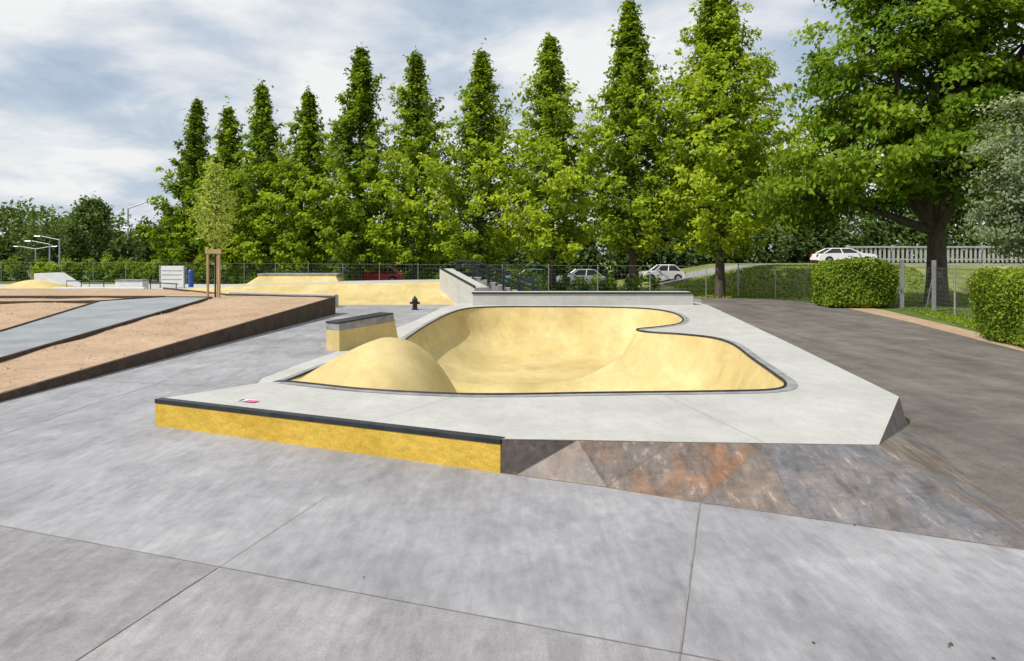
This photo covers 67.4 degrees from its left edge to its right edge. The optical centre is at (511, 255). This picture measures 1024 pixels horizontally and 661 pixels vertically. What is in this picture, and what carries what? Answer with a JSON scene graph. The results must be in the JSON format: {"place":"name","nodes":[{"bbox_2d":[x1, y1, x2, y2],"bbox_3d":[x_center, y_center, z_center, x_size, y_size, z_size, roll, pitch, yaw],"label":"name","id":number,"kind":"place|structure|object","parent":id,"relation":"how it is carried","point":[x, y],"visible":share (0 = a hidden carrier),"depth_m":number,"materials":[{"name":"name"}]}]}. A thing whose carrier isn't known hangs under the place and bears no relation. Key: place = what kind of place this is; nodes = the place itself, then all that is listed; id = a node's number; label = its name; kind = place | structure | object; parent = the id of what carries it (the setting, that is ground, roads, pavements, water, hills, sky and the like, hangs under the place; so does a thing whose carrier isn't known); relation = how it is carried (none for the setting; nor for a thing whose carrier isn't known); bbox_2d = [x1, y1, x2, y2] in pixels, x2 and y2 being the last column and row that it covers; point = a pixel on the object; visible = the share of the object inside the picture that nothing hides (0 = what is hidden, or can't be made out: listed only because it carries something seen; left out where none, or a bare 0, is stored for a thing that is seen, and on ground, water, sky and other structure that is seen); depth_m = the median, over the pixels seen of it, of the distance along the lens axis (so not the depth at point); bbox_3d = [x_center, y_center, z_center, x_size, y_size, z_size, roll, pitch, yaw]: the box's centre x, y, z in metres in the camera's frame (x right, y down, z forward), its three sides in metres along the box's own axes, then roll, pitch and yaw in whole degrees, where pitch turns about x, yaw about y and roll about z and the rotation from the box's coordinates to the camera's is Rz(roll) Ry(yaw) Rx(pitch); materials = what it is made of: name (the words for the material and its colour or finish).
{"place":"outdoors","nodes":[
{"label":"outdoors","id":0,"kind":"place"},
{"bbox_2d":[0,297,204,356],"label":"gravel path","id":1,"kind":"structure","parent":0,"point":[84,319],"depth_m":25.15,"materials":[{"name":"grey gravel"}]},
{"bbox_2d":[0,526,714,660],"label":"concrete slab","id":2,"kind":"structure","parent":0,"point":[62,599],"depth_m":5.45,"materials":[{"name":"grey concrete"}]},
{"bbox_2d":[0,260,978,332],"bbox_3d":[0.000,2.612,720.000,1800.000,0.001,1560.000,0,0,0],"label":"ground","id":3,"kind":"structure","parent":0,"point":[909,313],"depth_m":39.59,"materials":[{"name":"green plant"}]},
{"bbox_2d":[13,246,57,260],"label":"street lamp","id":4,"kind":"object","parent":3,"relation":"on","point":[35,249],"visible":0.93,"depth_m":103.94,"materials":[{"name":"metal"}]},
{"bbox_2d":[27,240,50,272],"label":"street lamp","id":5,"kind":"object","parent":3,"relation":"on","point":[49,250],"visible":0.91,"depth_m":102.94,"materials":[{"name":"metal"}]},
{"bbox_2d":[37,235,60,267],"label":"street lamp","id":6,"kind":"object","parent":3,"relation":"on","point":[59,246],"visible":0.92,"depth_m":100.93,"materials":[{"name":"metal"}]},
{"bbox_2d":[0,254,213,281],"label":"shrub row","id":7,"kind":"object","parent":3,"relation":"on","point":[116,268],"visible":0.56,"depth_m":77.45,"materials":[{"name":"green plant"}]},
{"bbox_2d":[20,191,247,273],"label":"distant trees","id":8,"kind":"object","parent":3,"relation":"on","point":[91,213],"visible":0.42,"depth_m":106.58,"materials":[{"name":"green plant"}]},
{"bbox_2d":[127,200,152,252],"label":"street lamp","id":9,"kind":"object","parent":3,"relation":"on","point":[128,216],"visible":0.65,"depth_m":97.94,"materials":[{"name":"metal"}]},
{"bbox_2d":[0,288,326,392],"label":"soil bed","id":10,"kind":"object","parent":3,"relation":"on","point":[24,374],"visible":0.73,"depth_m":24.71,"materials":[{"name":"brown soil"}]},
{"bbox_2d":[0,287,335,401],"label":"steel edging","id":11,"kind":"object","parent":10,"relation":"on","point":[308,312],"visible":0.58,"depth_m":23.11,"materials":[{"name":"black metal"}]},
{"bbox_2d":[205,248,220,297],"bbox_3d":[-13.600,0.875,35.240,0.720,2.450,0.640,0,0,0],"label":"tree stake","id":12,"kind":"object","parent":10,"relation":"on","point":[216,251],"visible":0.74,"depth_m":34.95,"materials":[{"name":"brown wood"}]},
{"bbox_2d":[188,158,238,296],"bbox_3d":[-13.681,-1.190,35.235,2.263,6.580,2.135,0,0,0],"label":"young tree","id":13,"kind":"object","parent":10,"relation":"on","point":[209,212],"visible":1,"depth_m":35.09,"materials":[{"name":"green plant"}]},
{"bbox_2d":[132,98,232,282],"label":"cypress tree","id":14,"kind":"object","parent":3,"relation":"on","point":[192,160],"visible":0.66,"depth_m":71.26,"materials":[{"name":"green plant"}]},
{"bbox_2d":[174,96,276,282],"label":"cypress tree","id":15,"kind":"object","parent":3,"relation":"on","point":[229,156],"visible":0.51,"depth_m":68.81,"materials":[{"name":"green plant"}]},
{"bbox_2d":[211,78,304,271],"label":"cypress tree","id":16,"kind":"object","parent":3,"relation":"on","point":[262,128],"visible":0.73,"depth_m":66.36,"materials":[{"name":"green plant"}]},
{"bbox_2d":[251,87,348,272],"bbox_3d":[-17.697,-6.058,64.706,7.998,17.328,9.308,0,0,-20],"label":"cypress tree","id":17,"kind":"object","parent":3,"relation":"on","point":[304,162],"visible":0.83,"depth_m":63.92,"materials":[{"name":"green plant"}]},
{"bbox_2d":[324,267,347,275],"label":"parked car","id":18,"kind":"object","parent":3,"relation":"on","point":[331,269],"visible":0.06,"depth_m":71.34,"materials":[{"name":"paint"}]},
{"bbox_2d":[279,42,418,280],"bbox_3d":[-12.020,-7.375,62.108,12.194,19.952,10.716,0,0,0],"label":"cypress tree","id":19,"kind":"object","parent":3,"relation":"on","point":[356,118],"visible":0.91,"depth_m":60.98,"materials":[{"name":"green plant"}]},
{"bbox_2d":[0,262,706,299],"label":"wire fence","id":20,"kind":"object","parent":3,"relation":"on","point":[364,271],"visible":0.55,"depth_m":57.82,"materials":[{"name":"metal"}]},
{"bbox_2d":[353,266,404,280],"bbox_3d":[-11.400,1.645,65.500,4.330,1.490,2.090,0,0,0],"label":"parked car","id":21,"kind":"object","parent":3,"relation":"on","point":[384,274],"visible":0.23,"depth_m":64.62,"materials":[{"name":"paint"}]},
{"bbox_2d":[359,45,471,278],"bbox_3d":[-6.993,-6.830,58.408,9.500,18.862,9.999,0,0,0],"label":"cypress tree","id":22,"kind":"object","parent":3,"relation":"on","point":[418,118],"visible":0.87,"depth_m":58.28,"materials":[{"name":"green plant"}]},
{"bbox_2d":[406,268,438,278],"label":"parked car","id":23,"kind":"object","parent":3,"relation":"on","point":[435,270],"visible":0.05,"depth_m":67.81,"materials":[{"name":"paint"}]},
{"bbox_2d":[185,263,662,290],"bbox_3d":[-9.837,1.571,60.126,44.478,2.241,2.933,0,0,27],"label":"shrub row","id":24,"kind":"object","parent":3,"relation":"on","point":[611,280],"visible":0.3,"depth_m":54.59,"materials":[{"name":"green plant"}]},
{"bbox_2d":[408,38,546,279],"bbox_3d":[-1.982,-6.747,56.266,11.919,18.696,8.640,0,0,0],"label":"cypress tree","id":25,"kind":"object","parent":3,"relation":"on","point":[479,128],"visible":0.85,"depth_m":55.60,"materials":[{"name":"green plant"}]},
{"bbox_2d":[0,195,1004,269],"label":"distant trees","id":26,"kind":"object","parent":3,"relation":"on","point":[15,233],"visible":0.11,"depth_m":142.65,"materials":[{"name":"green plant"}]},
{"bbox_2d":[505,269,547,283],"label":"parked car","id":27,"kind":"object","parent":3,"relation":"on","point":[538,270],"visible":0.16,"depth_m":66.48,"materials":[{"name":"paint"}]},
{"bbox_2d":[469,32,625,290],"bbox_3d":[2.673,-6.566,53.419,11.502,18.339,12.546,0,0,0],"label":"cypress tree","id":28,"kind":"object","parent":3,"relation":"on","point":[554,121],"visible":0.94,"depth_m":52.72,"materials":[{"name":"green plant"}]},
{"bbox_2d":[92,201,1023,281],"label":"distant trees","id":29,"kind":"object","parent":3,"relation":"on","point":[873,230],"visible":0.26,"depth_m":78.64,"materials":[{"name":"green plant"}]},
{"bbox_2d":[556,269,606,286],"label":"parked car","id":30,"kind":"object","parent":3,"relation":"on","point":[585,273],"visible":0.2,"depth_m":65.63,"materials":[{"name":"paint"}]},
{"bbox_2d":[547,0,693,290],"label":"cypress tree","id":31,"kind":"object","parent":3,"relation":"on","point":[632,66],"visible":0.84,"depth_m":49.96,"materials":[{"name":"green plant"}]},
{"bbox_2d":[589,128,838,262],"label":"maple tree","id":32,"kind":"object","parent":3,"relation":"on","point":[782,132],"visible":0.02,"depth_m":83.77,"materials":[{"name":"green plant"}]},
{"bbox_2d":[569,258,1023,298],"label":"grass embankment","id":33,"kind":"structure","parent":3,"relation":"on","point":[923,271],"depth_m":56.08,"materials":[{"name":"green plant"}]},
{"bbox_2d":[610,0,820,297],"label":"cypress tree","id":34,"kind":"object","parent":33,"relation":"on","point":[708,93],"visible":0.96,"depth_m":46.41,"materials":[{"name":"green plant"}]},
{"bbox_2d":[846,245,1023,262],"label":"slatted fence","id":35,"kind":"object","parent":33,"relation":"on","point":[952,259],"visible":0.65,"depth_m":71.00,"materials":[{"name":"paint"}]},
{"bbox_2d":[666,264,986,305],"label":"grass tufts","id":36,"kind":"object","parent":3,"relation":"on","point":[701,292],"visible":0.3,"depth_m":53.68,"materials":[{"name":"green plant"}]},
{"bbox_2d":[810,256,899,307],"bbox_3d":[17.428,1.308,39.206,4.016,2.667,3.192,0,0,0],"label":"clipped hedge","id":37,"kind":"object","parent":3,"relation":"on","point":[860,282],"visible":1,"depth_m":37.99,"materials":[{"name":"green plant"}]},
{"bbox_2d":[724,0,1023,305],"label":"oak tree","id":38,"kind":"object","parent":3,"relation":"on","point":[958,42],"visible":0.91,"depth_m":38.57,"materials":[{"name":"green plant"}]},
{"bbox_2d":[738,264,1012,317],"bbox_3d":[18.405,1.575,37.497,4.556,2.150,22.636,0,0,-10],"label":"wire fence","id":39,"kind":"object","parent":3,"relation":"on","point":[927,280],"visible":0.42,"depth_m":36.44,"materials":[{"name":"metal"}]},
{"bbox_2d":[894,260,935,310],"bbox_3d":[19.278,1.405,36.872,0.197,2.410,3.120,0,0,-7],"label":"gate post","id":40,"kind":"object","parent":3,"relation":"on","point":[932,284],"visible":0.84,"depth_m":35.99,"materials":[{"name":"metal"}]},
{"bbox_2d":[823,118,1021,240],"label":"maple tree","id":41,"kind":"object","parent":3,"relation":"on","point":[896,207],"visible":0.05,"depth_m":80.27,"materials":[{"name":"green plant"}]},
{"bbox_2d":[904,306,979,329],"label":"verge weeds","id":42,"kind":"object","parent":3,"relation":"on","point":[962,320],"visible":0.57,"depth_m":32.91,"materials":[{"name":"green plant"}]},
{"bbox_2d":[950,91,1023,265],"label":"willow tree","id":43,"kind":"object","parent":3,"relation":"on","point":[1009,200],"visible":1,"depth_m":28.44,"materials":[{"name":"green plant"}]},
{"bbox_2d":[963,265,1023,347],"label":"clipped hedge","id":44,"kind":"object","parent":3,"relation":"on","point":[999,316],"visible":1,"depth_m":22.82,"materials":[{"name":"green plant"}]},
{"bbox_2d":[0,299,1023,660],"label":"concrete plaza","id":45,"kind":"structure","parent":0,"point":[122,471],"depth_m":7.09,"materials":[{"name":"grey concrete"}]},
{"bbox_2d":[0,284,225,288],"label":"raised concrete pad","id":46,"kind":"object","parent":45,"relation":"on","point":[156,286],"depth_m":54.37,"materials":[{"name":"grey concrete"}]},
{"bbox_2d":[0,280,76,288],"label":"skate mound","id":47,"kind":"object","parent":46,"relation":"on","point":[33,284],"visible":0.66,"depth_m":47.49,"materials":[{"name":"yellow concrete"}]},
{"bbox_2d":[34,273,86,286],"bbox_3d":[-28.872,1.600,49.400,2.256,1.000,2.400,0,0,0],"label":"quarter pipe","id":48,"kind":"object","parent":46,"relation":"on","point":[59,278],"visible":0.69,"depth_m":48.94,"materials":[{"name":"grey concrete"}]},
{"bbox_2d":[52,279,149,288],"bbox_3d":[-25.200,1.790,47.575,5.600,0.620,1.750,0,0,0],"label":"grind ledge","id":49,"kind":"object","parent":46,"relation":"on","point":[131,283],"visible":0.75,"depth_m":47.60,"materials":[{"name":"concrete"}]},
{"bbox_2d":[66,280,177,288],"bbox_3d":[-24.216,1.810,47.689,6.840,0.580,0.162,0,0,-2],"label":"grind rail","id":50,"kind":"object","parent":46,"relation":"on","point":[103,282],"visible":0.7,"depth_m":47.60,"materials":[{"name":"metal"}]},
{"bbox_2d":[159,265,184,287],"bbox_3d":[-22.135,1.350,50.025,1.630,1.500,0.110,0,0,0],"label":"notice board","id":51,"kind":"object","parent":46,"relation":"on","point":[171,274],"visible":0.88,"depth_m":50.00,"materials":[{"name":"metal"}]},
{"bbox_2d":[188,269,193,286],"bbox_3d":[-20.900,1.490,50.000,0.400,1.220,0.400,0,0,0],"label":"waste bin","id":52,"kind":"object","parent":46,"relation":"on","point":[190,277],"visible":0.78,"depth_m":49.87,"materials":[{"name":"blue plastic"}]},
{"bbox_2d":[229,292,337,306],"bbox_3d":[-11.750,2.240,39.500,5.679,0.720,0.508,0,0,7],"label":"concrete ledge","id":53,"kind":"object","parent":45,"relation":"on","point":[336,295],"visible":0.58,"depth_m":39.29,"materials":[{"name":"grey concrete"}]},
{"bbox_2d":[186,279,454,304],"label":"yellow skate bank","id":54,"kind":"structure","parent":45,"relation":"on","point":[395,292],"depth_m":43.87,"materials":[{"name":"concrete"}]},
{"bbox_2d":[245,273,344,284],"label":"box ramp","id":55,"kind":"structure","parent":54,"relation":"on","point":[266,278],"depth_m":48.97,"materials":[{"name":"yellow concrete"}]},
{"bbox_2d":[155,398,504,472],"bbox_3d":[-2.758,2.406,10.576,5.930,0.428,0.232,0,0,26],"label":"yellow ledge","id":56,"kind":"object","parent":45,"relation":"on","point":[475,451],"visible":0.81,"depth_m":10.24,"materials":[{"name":"concrete"}]},
{"bbox_2d":[410,296,419,309],"bbox_3d":[-4.680,2.260,36.970,0.480,0.680,0.400,0,0,0],"label":"fire hydrant","id":57,"kind":"object","parent":45,"relation":"on","point":[414,302],"visible":1,"depth_m":36.90,"materials":[{"name":"black metal"}]},
{"bbox_2d":[0,314,891,660],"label":"expansion joint","id":58,"kind":"object","parent":45,"relation":"in","point":[412,602],"visible":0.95,"depth_m":5.97,"materials":[{"name":"grey concrete"}]},
{"bbox_2d":[439,267,487,303],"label":"stair side wall","id":59,"kind":"structure","parent":45,"relation":"on","point":[456,287],"depth_m":40.96,"materials":[{"name":"concrete"}]},
{"bbox_2d":[470,277,516,290],"bbox_3d":[-1.070,1.925,44.300,4.460,1.370,2.200,0,0,0],"label":"stairway","id":60,"kind":"object","parent":45,"relation":"on","point":[492,286],"visible":0.21,"depth_m":43.20,"materials":[{"name":"concrete"}]},
{"bbox_2d":[455,260,541,290],"bbox_3d":[-0.750,1.404,44.210,4.900,2.319,2.290,0,0,0],"label":"stair handrail","id":61,"kind":"object","parent":60,"relation":"on","point":[488,277],"visible":0.8,"depth_m":43.09,"materials":[{"name":"metal"}]},
{"bbox_2d":[167,302,898,444],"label":"bowl deck","id":62,"kind":"structure","parent":45,"relation":"on","point":[807,410],"depth_m":11.14,"materials":[{"name":"concrete"}]},
{"bbox_2d":[237,399,256,401],"bbox_3d":[-3.989,2.189,11.619,0.375,0.004,0.177,0,0,26],"label":"sticker","id":63,"kind":"object","parent":62,"relation":"on","point":[247,400],"visible":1,"depth_m":11.61,"materials":[{"name":"pink paper"}]},
{"bbox_2d":[326,312,397,350],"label":"concrete wedge block","id":64,"kind":"structure","parent":62,"relation":"on","point":[348,333],"depth_m":21.48,"materials":[{"name":"paint"}]},
{"bbox_2d":[273,306,797,396],"bbox_3d":[1.064,2.393,22.659,10.149,0.486,21.691,0,0,7],"label":"bowl coping","id":65,"kind":"object","parent":62,"relation":"on","point":[790,383],"visible":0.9,"depth_m":12.74,"materials":[{"name":"paint"}]},
{"bbox_2d":[291,307,783,392],"bbox_3d":[1.064,2.911,22.659,9.749,2.478,21.291,0,0,7],"label":"skate bowl","id":66,"kind":"object","parent":62,"relation":"on","point":[527,349],"visible":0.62,"depth_m":22.69,"materials":[{"name":"yellow concrete"}]},
{"bbox_2d":[472,291,694,304],"bbox_3d":[3.175,1.920,34.925,9.950,0.580,1.350,0,0,0],"label":"concrete ledge","id":67,"kind":"object","parent":62,"relation":"on","point":[582,297],"visible":1,"depth_m":34.30,"materials":[{"name":"paint"}]},
{"bbox_2d":[501,398,1023,549],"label":"skate bank","id":68,"kind":"structure","parent":45,"relation":"on","point":[904,476],"depth_m":8.41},
{"bbox_2d":[0,0,1023,256],"label":"sky","id":69,"kind":"structure","parent":0,"point":[94,94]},
{"bbox_2d":[657,263,1023,284],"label":"road","id":70,"kind":"structure","parent":0,"point":[701,273],"depth_m":60.80,"materials":[{"name":"grey asphalt"}]},
{"bbox_2d":[639,264,685,282],"bbox_3d":[12.600,1.473,64.500,3.630,1.490,2.040,0,0,-6],"label":"parked car","id":71,"kind":"object","parent":70,"relation":"on","point":[675,272],"visible":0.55,"depth_m":63.73,"materials":[{"name":"paint"}]},
{"bbox_2d":[810,248,876,262],"bbox_3d":[27.600,0.045,64.000,4.930,1.390,2.140,0,0,0],"label":"white car","id":72,"kind":"object","parent":70,"relation":"on","point":[826,254],"visible":0.57,"depth_m":63.10,"materials":[{"name":"paint"}]},
{"bbox_2d":[700,298,1023,525],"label":"asphalt path","id":73,"kind":"structure","parent":0,"point":[961,397],"depth_m":17.09,"materials":[{"name":"grey asphalt"}]},
{"bbox_2d":[849,308,1023,350],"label":"soil verge","id":74,"kind":"structure","parent":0,"point":[944,327],"depth_m":28.64,"materials":[{"name":"brown soil"}]}
]}

